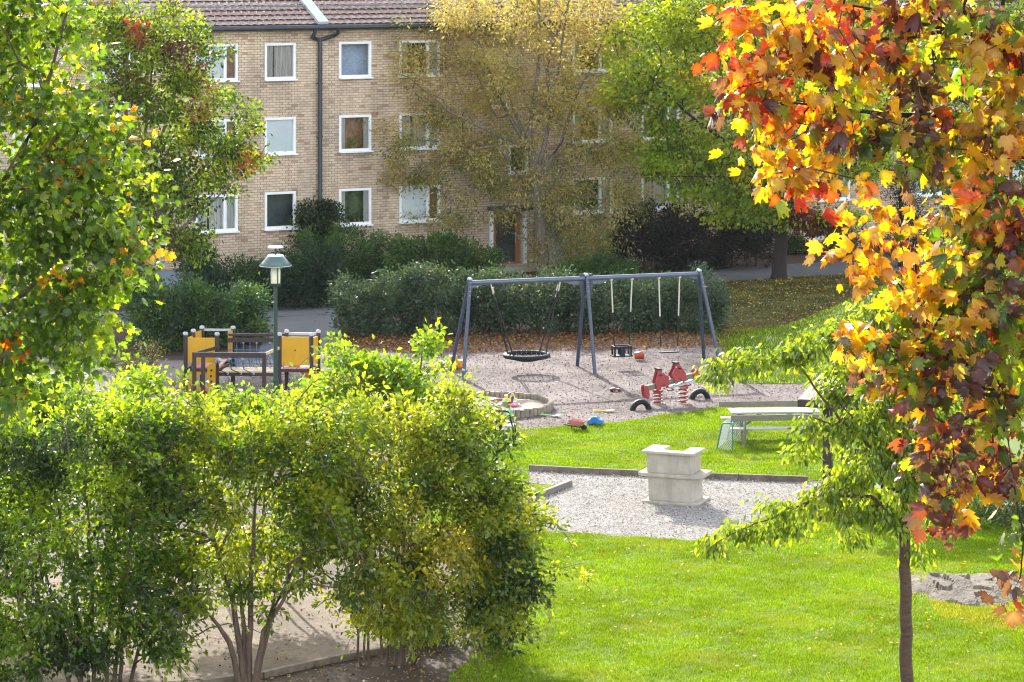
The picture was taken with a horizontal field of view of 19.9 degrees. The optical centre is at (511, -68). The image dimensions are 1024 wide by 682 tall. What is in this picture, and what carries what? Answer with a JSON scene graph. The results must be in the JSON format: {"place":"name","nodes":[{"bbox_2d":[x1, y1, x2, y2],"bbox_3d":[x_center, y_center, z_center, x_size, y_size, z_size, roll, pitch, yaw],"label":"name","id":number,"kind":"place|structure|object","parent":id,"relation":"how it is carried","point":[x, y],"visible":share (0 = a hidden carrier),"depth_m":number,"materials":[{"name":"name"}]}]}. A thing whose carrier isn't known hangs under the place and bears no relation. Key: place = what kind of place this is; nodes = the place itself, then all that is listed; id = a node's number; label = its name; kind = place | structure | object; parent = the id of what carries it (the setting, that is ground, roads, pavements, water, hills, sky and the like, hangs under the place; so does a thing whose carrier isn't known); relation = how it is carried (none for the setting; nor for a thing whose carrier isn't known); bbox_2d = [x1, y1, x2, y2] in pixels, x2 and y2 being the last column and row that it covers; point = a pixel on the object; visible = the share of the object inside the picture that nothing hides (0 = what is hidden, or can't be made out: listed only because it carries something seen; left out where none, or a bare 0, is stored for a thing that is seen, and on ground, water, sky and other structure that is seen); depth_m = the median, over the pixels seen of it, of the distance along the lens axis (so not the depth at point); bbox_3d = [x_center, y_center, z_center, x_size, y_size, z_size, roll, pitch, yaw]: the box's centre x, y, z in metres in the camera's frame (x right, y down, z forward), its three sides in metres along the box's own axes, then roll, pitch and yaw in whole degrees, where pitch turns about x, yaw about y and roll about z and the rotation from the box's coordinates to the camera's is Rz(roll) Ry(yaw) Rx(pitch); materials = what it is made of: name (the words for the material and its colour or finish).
{"place":"outdoors","nodes":[
{"label":"outdoors","id":0,"kind":"place"},
{"bbox_2d":[0,563,386,681],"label":"dirt path","id":1,"kind":"structure","parent":0,"point":[298,619],"depth_m":51.65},
{"bbox_2d":[2,565,379,681],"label":"fallen leaves","id":2,"kind":"object","parent":1,"relation":"on","point":[216,613],"visible":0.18,"depth_m":51.62,"materials":[{"name":"brown plant"}]},
{"bbox_2d":[259,314,350,351],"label":"side path","id":3,"kind":"structure","parent":0,"point":[305,324],"depth_m":93.47,"materials":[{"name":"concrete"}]},
{"bbox_2d":[0,258,931,329],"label":"footpath","id":4,"kind":"structure","parent":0,"point":[758,272],"depth_m":110.81,"materials":[{"name":"grey asphalt"}]},
{"bbox_2d":[416,469,552,529],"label":"corner grass","id":5,"kind":"structure","parent":0,"point":[535,491],"depth_m":65.80,"materials":[{"name":"green plant"}]},
{"bbox_2d":[14,337,998,455],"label":"playground gravel","id":6,"kind":"structure","parent":0,"point":[178,365],"depth_m":81.63,"materials":[{"name":"grey gravel"}]},
{"bbox_2d":[104,335,170,390],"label":"dry bush","id":7,"kind":"object","parent":6,"relation":"on","point":[153,356],"visible":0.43,"depth_m":78.38,"materials":[{"name":"brown plant"}]},
{"bbox_2d":[183,326,320,399],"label":"play frame","id":8,"kind":"object","parent":6,"relation":"on","point":[202,355],"visible":0.86,"depth_m":79.22,"materials":[{"name":"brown wood"}]},
{"bbox_2d":[259,245,291,400],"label":"street lamp","id":9,"kind":"object","parent":6,"relation":"on","point":[275,262],"visible":0.99,"depth_m":75.98,"materials":[{"name":"green metal"}]},
{"bbox_2d":[51,336,796,421],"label":"fallen leaves","id":10,"kind":"object","parent":6,"relation":"on","point":[542,369],"visible":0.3,"depth_m":84.29,"materials":[{"name":"orange plant"}]},
{"bbox_2d":[439,355,462,369],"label":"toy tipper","id":11,"kind":"object","parent":6,"relation":"on","point":[459,362],"visible":0.47,"depth_m":83.67,"materials":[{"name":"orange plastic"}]},
{"bbox_2d":[436,390,553,418],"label":"sandpit","id":12,"kind":"object","parent":6,"relation":"on","point":[531,404],"visible":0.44,"depth_m":77.11,"materials":[{"name":"beige sand"}]},
{"bbox_2d":[450,268,719,379],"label":"swing frame","id":13,"kind":"object","parent":6,"relation":"on","point":[585,279],"visible":0.99,"depth_m":83.52,"materials":[{"name":"metal"}]},
{"bbox_2d":[490,282,560,361],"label":"basket swing","id":14,"kind":"object","parent":13,"relation":"hanging from","point":[510,355],"visible":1,"depth_m":82.98,"materials":[{"name":"black rubber"}]},
{"bbox_2d":[610,278,633,356],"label":"baby swing","id":15,"kind":"object","parent":13,"relation":"hanging from","point":[621,350],"visible":1,"depth_m":83.88,"materials":[{"name":"black rubber"}]},
{"bbox_2d":[657,276,680,352],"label":"flat swing","id":16,"kind":"object","parent":13,"relation":"hanging from","point":[659,278],"visible":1,"depth_m":84.39,"materials":[{"name":"silver metal"}]},
{"bbox_2d":[629,399,651,410],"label":"buried tyre","id":17,"kind":"object","parent":6,"relation":"on","point":[636,403],"visible":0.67,"depth_m":76.56,"materials":[{"name":"black rubber"}]},
{"bbox_2d":[634,350,646,359],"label":"toy bucket","id":18,"kind":"object","parent":6,"relation":"on","point":[639,355],"visible":1,"depth_m":85.39,"materials":[{"name":"orange plastic"}]},
{"bbox_2d":[641,361,699,402],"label":"spring seesaw","id":19,"kind":"object","parent":6,"relation":"on","point":[680,377],"visible":0.95,"depth_m":77.64,"materials":[{"name":"red paint"}]},
{"bbox_2d":[689,388,710,399],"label":"buried tyre","id":20,"kind":"object","parent":6,"relation":"on","point":[695,393],"visible":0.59,"depth_m":78.36,"materials":[{"name":"black rubber"}]},
{"bbox_2d":[0,242,1022,681],"bbox_3d":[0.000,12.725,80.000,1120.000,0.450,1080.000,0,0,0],"label":"ground","id":21,"kind":"structure","parent":0,"point":[434,666],"depth_m":61.07,"materials":[{"name":"soil"}]},
{"bbox_2d":[0,361,111,611],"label":"privet bush","id":22,"kind":"object","parent":21,"relation":"on","point":[44,398],"visible":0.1,"depth_m":53.35,"materials":[{"name":"green plant"}]},
{"bbox_2d":[0,0,180,434],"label":"maple tree","id":23,"kind":"object","parent":21,"relation":"on","point":[83,164],"visible":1,"depth_m":36.58,"materials":[{"name":"green plant"}]},
{"bbox_2d":[0,367,269,681],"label":"privet bush","id":24,"kind":"object","parent":21,"relation":"on","point":[45,622],"visible":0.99,"depth_m":47.53,"materials":[{"name":"green plant"}]},
{"bbox_2d":[34,357,244,559],"bbox_3d":[-7.306,10.275,54.647,5.081,4.575,2.638,0,0,0],"label":"lilac bush","id":25,"kind":"object","parent":21,"relation":"on","point":[143,382],"visible":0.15,"depth_m":54.52,"materials":[{"name":"green plant"}]},
{"bbox_2d":[19,0,285,284],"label":"maple tree","id":26,"kind":"object","parent":21,"relation":"on","point":[146,40],"visible":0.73,"depth_m":92.61,"materials":[{"name":"green plant"}]},
{"bbox_2d":[117,267,273,356],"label":"hedge","id":27,"kind":"object","parent":21,"relation":"on","point":[187,307],"visible":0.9,"depth_m":87.49,"materials":[{"name":"green plant"}]},
{"bbox_2d":[46,364,417,681],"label":"lilac bush","id":28,"kind":"object","parent":21,"relation":"on","point":[256,432],"visible":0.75,"depth_m":48.41,"materials":[{"name":"green plant"}]},
{"bbox_2d":[170,246,295,305],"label":"evergreen bush","id":29,"kind":"object","parent":21,"relation":"on","point":[215,274],"visible":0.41,"depth_m":101.02,"materials":[{"name":"green plant"}]},
{"bbox_2d":[125,367,347,581],"bbox_3d":[-4.986,10.453,56.278,5.032,4.236,2.684,0,0,-16],"label":"privet bush","id":30,"kind":"object","parent":21,"relation":"on","point":[235,402],"visible":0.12,"depth_m":56.22,"materials":[{"name":"green plant"}]},
{"bbox_2d":[200,643,402,681],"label":"timber edging","id":31,"kind":"object","parent":21,"relation":"on","point":[308,664],"visible":0.66,"depth_m":49.66,"materials":[{"name":"grey wood"}]},
{"bbox_2d":[260,237,354,309],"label":"rhododendron","id":32,"kind":"object","parent":21,"relation":"on","point":[300,279],"visible":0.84,"depth_m":100.70,"materials":[{"name":"green plant"}]},
{"bbox_2d":[281,215,393,284],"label":"evergreen bush","id":33,"kind":"object","parent":21,"relation":"on","point":[361,263],"visible":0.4,"depth_m":106.08,"materials":[{"name":"green plant"}]},
{"bbox_2d":[261,606,516,681],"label":"fallen leaves","id":34,"kind":"object","parent":21,"relation":"on","point":[410,669],"visible":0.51,"depth_m":49.59,"materials":[{"name":"brown plant"}]},
{"bbox_2d":[289,318,512,587],"bbox_3d":[-2.131,9.915,55.208,4.307,5.344,2.836,0,0,0],"label":"lilac bush","id":35,"kind":"object","parent":21,"relation":"on","point":[404,376],"visible":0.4,"depth_m":55.09,"materials":[{"name":"green plant"}]},
{"bbox_2d":[242,360,601,681],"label":"privet bush","id":36,"kind":"object","parent":21,"relation":"on","point":[482,494],"visible":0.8,"depth_m":49.39,"materials":[{"name":"green plant"}]},
{"bbox_2d":[366,227,510,287],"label":"rhododendron","id":37,"kind":"object","parent":21,"relation":"on","point":[447,248],"visible":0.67,"depth_m":106.61,"materials":[{"name":"green plant"}]},
{"bbox_2d":[355,0,665,275],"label":"yellow tree","id":38,"kind":"object","parent":21,"relation":"on","point":[535,192],"visible":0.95,"depth_m":110.10,"materials":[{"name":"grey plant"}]},
{"bbox_2d":[0,0,1023,298],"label":"apartment house","id":39,"kind":"structure","parent":21,"relation":"on","point":[308,72],"depth_m":109.77,"materials":[{"name":"yellow brick"}]},
{"bbox_2d":[12,48,42,86],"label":"window","id":40,"kind":"structure","parent":39,"relation":"in","point":[29,85],"depth_m":103.73,"materials":[{"name":"white paint"}]},
{"bbox_2d":[12,125,44,164],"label":"window","id":41,"kind":"structure","parent":39,"relation":"in","point":[19,131],"depth_m":103.58,"materials":[{"name":"white paint"}]},
{"bbox_2d":[91,46,130,85],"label":"window","id":42,"kind":"structure","parent":39,"relation":"in","point":[93,74],"depth_m":105.11,"materials":[{"name":"white paint"}]},
{"bbox_2d":[155,270,179,289],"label":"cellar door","id":43,"kind":"structure","parent":39,"relation":"in","point":[166,273],"depth_m":106.15,"materials":[{"name":"grey paint"}]},
{"bbox_2d":[195,119,237,158],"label":"window","id":44,"kind":"structure","parent":39,"relation":"in","point":[226,121],"depth_m":107.15,"materials":[{"name":"white paint"}]},
{"bbox_2d":[195,44,239,82],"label":"window","id":45,"kind":"structure","parent":39,"relation":"in","point":[230,70],"depth_m":107.18,"materials":[{"name":"white paint"}]},
{"bbox_2d":[195,194,239,233],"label":"window","id":46,"kind":"structure","parent":39,"relation":"in","point":[226,217],"depth_m":107.18,"materials":[{"name":"white glass"}]},
{"bbox_2d":[264,43,297,80],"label":"window","id":47,"kind":"structure","parent":39,"relation":"in","point":[284,53],"depth_m":108.31,"materials":[{"name":"grey glass"}]},
{"bbox_2d":[264,191,297,230],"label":"window","id":48,"kind":"structure","parent":39,"relation":"in","point":[277,204],"depth_m":108.58,"materials":[{"name":"grey glass"}]},
{"bbox_2d":[265,117,297,155],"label":"window","id":49,"kind":"structure","parent":39,"relation":"in","point":[283,129],"depth_m":108.29,"materials":[{"name":"white glass"}]},
{"bbox_2d":[282,195,351,251],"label":"ivy","id":50,"kind":"object","parent":39,"relation":"attached to","point":[322,217],"visible":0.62,"depth_m":108.27,"materials":[{"name":"green plant"}]},
{"bbox_2d":[338,41,373,78],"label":"window","id":51,"kind":"structure","parent":39,"relation":"in","point":[354,57],"depth_m":110.04,"materials":[{"name":"glass"}]},
{"bbox_2d":[338,114,373,152],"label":"window","id":52,"kind":"structure","parent":39,"relation":"in","point":[352,132],"depth_m":109.94,"materials":[{"name":"white paint"}]},
{"bbox_2d":[338,188,373,226],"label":"window","id":53,"kind":"structure","parent":39,"relation":"in","point":[357,200],"depth_m":109.96,"materials":[{"name":"glass"}]},
{"bbox_2d":[399,112,440,150],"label":"window","id":54,"kind":"structure","parent":39,"relation":"in","point":[425,147],"depth_m":110.96,"materials":[{"name":"white paint"}]},
{"bbox_2d":[399,185,441,223],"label":"window","id":55,"kind":"structure","parent":39,"relation":"in","point":[408,204],"depth_m":110.93,"materials":[{"name":"white glass"}]},
{"bbox_2d":[399,40,442,77],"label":"window","id":56,"kind":"structure","parent":39,"relation":"in","point":[416,42],"depth_m":111.23,"materials":[{"name":"white paint"}]},
{"bbox_2d":[493,212,519,264],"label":"door","id":57,"kind":"structure","parent":39,"relation":"in","point":[508,242],"depth_m":113.21,"materials":[{"name":"brown wood"}]},
{"bbox_2d":[508,145,528,174],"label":"window","id":58,"kind":"structure","parent":39,"relation":"in","point":[516,164],"depth_m":113.12,"materials":[{"name":"grey glass"}]},
{"bbox_2d":[572,107,611,143],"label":"window","id":59,"kind":"structure","parent":39,"relation":"in","point":[576,119],"depth_m":114.76,"materials":[{"name":"white paint"}]},
{"bbox_2d":[572,37,612,72],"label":"window","id":60,"kind":"structure","parent":39,"relation":"in","point":[575,52],"depth_m":114.60,"materials":[{"name":"white paint"}]},
{"bbox_2d":[572,177,613,214],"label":"window","id":61,"kind":"structure","parent":39,"relation":"in","point":[600,193],"depth_m":114.76,"materials":[{"name":"grey glass"}]},
{"bbox_2d":[641,37,677,70],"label":"window","id":62,"kind":"structure","parent":39,"relation":"in","point":[664,54],"depth_m":115.92,"materials":[{"name":"white paint"}]},
{"bbox_2d":[641,106,678,140],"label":"window","id":63,"kind":"structure","parent":39,"relation":"in","point":[671,111],"depth_m":116.23,"materials":[{"name":"white paint"}]},
{"bbox_2d":[641,176,678,210],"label":"window","id":64,"kind":"structure","parent":39,"relation":"in","point":[657,190],"depth_m":115.98,"materials":[{"name":"grey glass"}]},
{"bbox_2d":[803,226,825,240],"bbox_3d":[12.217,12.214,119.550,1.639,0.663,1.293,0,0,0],"label":"car","id":65,"kind":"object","parent":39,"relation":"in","point":[820,235],"depth_m":119.39,"materials":[{"name":"white metal"}]},
{"bbox_2d":[816,169,852,201],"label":"window","id":66,"kind":"structure","parent":39,"relation":"in","point":[842,196],"depth_m":120.10,"materials":[{"name":"white paint"}]},
{"bbox_2d":[906,178,941,196],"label":"window","id":67,"kind":"structure","parent":39,"relation":"in","point":[919,192],"depth_m":121.87,"materials":[{"name":"white paint"}]},
{"bbox_2d":[320,251,738,336],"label":"hedge","id":68,"kind":"object","parent":21,"relation":"on","point":[518,302],"visible":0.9,"depth_m":90.88,"materials":[{"name":"green plant"}]},
{"bbox_2d":[333,325,749,352],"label":"fallen leaves","id":69,"kind":"object","parent":21,"relation":"on","point":[384,339],"visible":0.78,"depth_m":89.40,"materials":[{"name":"brown plant"}]},
{"bbox_2d":[517,480,571,504],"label":"timber edging","id":70,"kind":"object","parent":21,"relation":"on","point":[557,487],"visible":0.48,"depth_m":65.22,"materials":[{"name":"grey wood"}]},
{"bbox_2d":[549,220,562,266],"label":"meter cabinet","id":71,"kind":"object","parent":21,"relation":"on","point":[553,258],"visible":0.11,"depth_m":112.98,"materials":[{"name":"grey metal"}]},
{"bbox_2d":[551,249,643,282],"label":"evergreen bush","id":72,"kind":"object","parent":21,"relation":"on","point":[603,263],"visible":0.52,"depth_m":107.71,"materials":[{"name":"green plant"}]},
{"bbox_2d":[529,465,807,481],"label":"timber edging","id":73,"kind":"object","parent":21,"relation":"on","point":[631,472],"visible":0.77,"depth_m":67.27,"materials":[{"name":"grey wood"}]},
{"bbox_2d":[604,197,774,271],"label":"purple bush","id":74,"kind":"object","parent":21,"relation":"on","point":[663,246],"visible":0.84,"depth_m":112.16,"materials":[{"name":"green plant"}]},
{"bbox_2d":[580,0,934,278],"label":"green tree","id":75,"kind":"object","parent":21,"relation":"on","point":[726,190],"visible":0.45,"depth_m":108.28,"materials":[{"name":"green plant"}]},
{"bbox_2d":[774,230,824,254],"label":"evergreen bush","id":76,"kind":"object","parent":21,"relation":"on","point":[792,243],"visible":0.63,"depth_m":117.78,"materials":[{"name":"green plant"}]},
{"bbox_2d":[820,225,862,254],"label":"evergreen bush","id":77,"kind":"object","parent":21,"relation":"on","point":[854,240],"visible":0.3,"depth_m":118.33,"materials":[{"name":"green plant"}]},
{"bbox_2d":[691,0,1023,628],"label":"red maple","id":78,"kind":"object","parent":21,"relation":"on","point":[959,271],"visible":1,"depth_m":23.74,"materials":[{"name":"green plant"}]},
{"bbox_2d":[510,472,821,540],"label":"gravel patch","id":79,"kind":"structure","parent":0,"point":[648,519],"depth_m":63.71,"materials":[{"name":"grey gravel"}]},
{"bbox_2d":[638,444,711,506],"bbox_3d":[3.574,11.950,64.298,1.455,1.200,0.935,0,0,22],"label":"barbecue","id":80,"kind":"object","parent":79,"relation":"on","point":[675,477],"visible":1,"depth_m":63.98,"materials":[{"name":"concrete"}]},
{"bbox_2d":[529,469,822,539],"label":"gravel stones","id":81,"kind":"object","parent":79,"relation":"on","point":[669,515],"visible":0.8,"depth_m":63.88,"materials":[{"name":"grey stone"}]},
{"bbox_2d":[448,485,1023,681],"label":"lawn","id":82,"kind":"structure","parent":0,"point":[771,615],"depth_m":52.90,"materials":[{"name":"plant"}]},
{"bbox_2d":[350,584,549,660],"bbox_3d":[-1.156,12.383,51.340,3.683,2.182,3.296,0,0,0],"label":"shrub","id":83,"kind":"object","parent":82,"relation":"on","point":[442,641],"visible":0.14,"depth_m":50.89,"materials":[{"name":"green plant"}]},
{"bbox_2d":[462,498,1023,681],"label":"fallen leaves","id":84,"kind":"object","parent":82,"relation":"on","point":[741,632],"visible":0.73,"depth_m":53.34,"materials":[{"name":"yellow plant"}]},
{"bbox_2d":[691,293,1014,681],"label":"cherry tree","id":85,"kind":"object","parent":82,"relation":"on","point":[867,426],"visible":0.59,"depth_m":47.15,"materials":[{"name":"green plant"}]},
{"bbox_2d":[797,373,935,501],"bbox_3d":[7.992,11.170,64.086,3.000,2.660,2.350,0,0,19],"label":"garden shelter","id":86,"kind":"object","parent":82,"relation":"on","point":[802,400],"visible":0.06,"depth_m":63.64,"materials":[{"name":"white wood"}]},
{"bbox_2d":[911,571,1023,606],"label":"rock outcrop","id":87,"kind":"object","parent":82,"relation":"on","point":[964,588],"visible":0.68,"depth_m":55.35,"materials":[{"name":"grey stone"}]},
{"bbox_2d":[927,599,1023,631],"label":"dry grass","id":88,"kind":"structure","parent":82,"relation":"on","point":[969,610],"depth_m":53.56,"materials":[{"name":"yellow plant"}]},
{"bbox_2d":[949,470,1023,531],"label":"grey bush","id":89,"kind":"object","parent":82,"relation":"on","point":[999,512],"visible":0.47,"depth_m":61.40,"materials":[{"name":"brown plant"}]},
{"bbox_2d":[462,395,1023,483],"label":"lawn","id":90,"kind":"structure","parent":0,"point":[1014,444],"depth_m":71.26,"materials":[{"name":"plant"}]},
{"bbox_2d":[464,410,515,443],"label":"park bench","id":91,"kind":"object","parent":90,"relation":"on","point":[510,425],"visible":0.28,"depth_m":71.23,"materials":[{"name":"grey wood"}]},
{"bbox_2d":[564,418,586,429],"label":"toy wheelbarrow","id":92,"kind":"object","parent":90,"relation":"on","point":[574,422],"visible":1,"depth_m":73.45,"materials":[{"name":"plastic"}]},
{"bbox_2d":[587,414,603,425],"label":"toy car","id":93,"kind":"object","parent":90,"relation":"on","point":[593,419],"visible":1,"depth_m":74.17,"materials":[{"name":"blue plastic"}]},
{"bbox_2d":[716,417,742,449],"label":"hockey goal","id":94,"kind":"object","parent":90,"relation":"on","point":[724,431],"visible":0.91,"depth_m":70.69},
{"bbox_2d":[719,401,822,446],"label":"picnic table","id":95,"kind":"object","parent":90,"relation":"on","point":[781,408],"visible":0.73,"depth_m":71.71,"materials":[{"name":"grey wood"}]},
{"bbox_2d":[719,308,825,333],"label":"trodden track","id":96,"kind":"structure","parent":0,"point":[787,315],"depth_m":94.46,"materials":[{"name":"soil"}]},
{"bbox_2d":[712,271,1020,384],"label":"lawn","id":97,"kind":"structure","parent":0,"point":[764,314],"depth_m":99.11,"materials":[{"name":"green plant"}]},
{"bbox_2d":[715,271,901,334],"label":"fallen leaves","id":98,"kind":"object","parent":97,"relation":"on","point":[818,283],"visible":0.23,"depth_m":100.85,"materials":[{"name":"orange plant"}]},
{"bbox_2d":[870,0,1023,241],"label":"green tree","id":99,"kind":"object","parent":97,"relation":"on","point":[942,81],"visible":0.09,"depth_m":97.58,"materials":[{"name":"green plant"}]},
{"bbox_2d":[715,269,1023,383],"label":"grass bank","id":100,"kind":"structure","parent":0,"point":[899,291],"depth_m":87.48,"materials":[{"name":"plant"}]},
{"bbox_2d":[868,159,950,266],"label":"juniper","id":101,"kind":"object","parent":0,"point":[900,204],"visible":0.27,"depth_m":113.31,"materials":[{"name":"green plant"}]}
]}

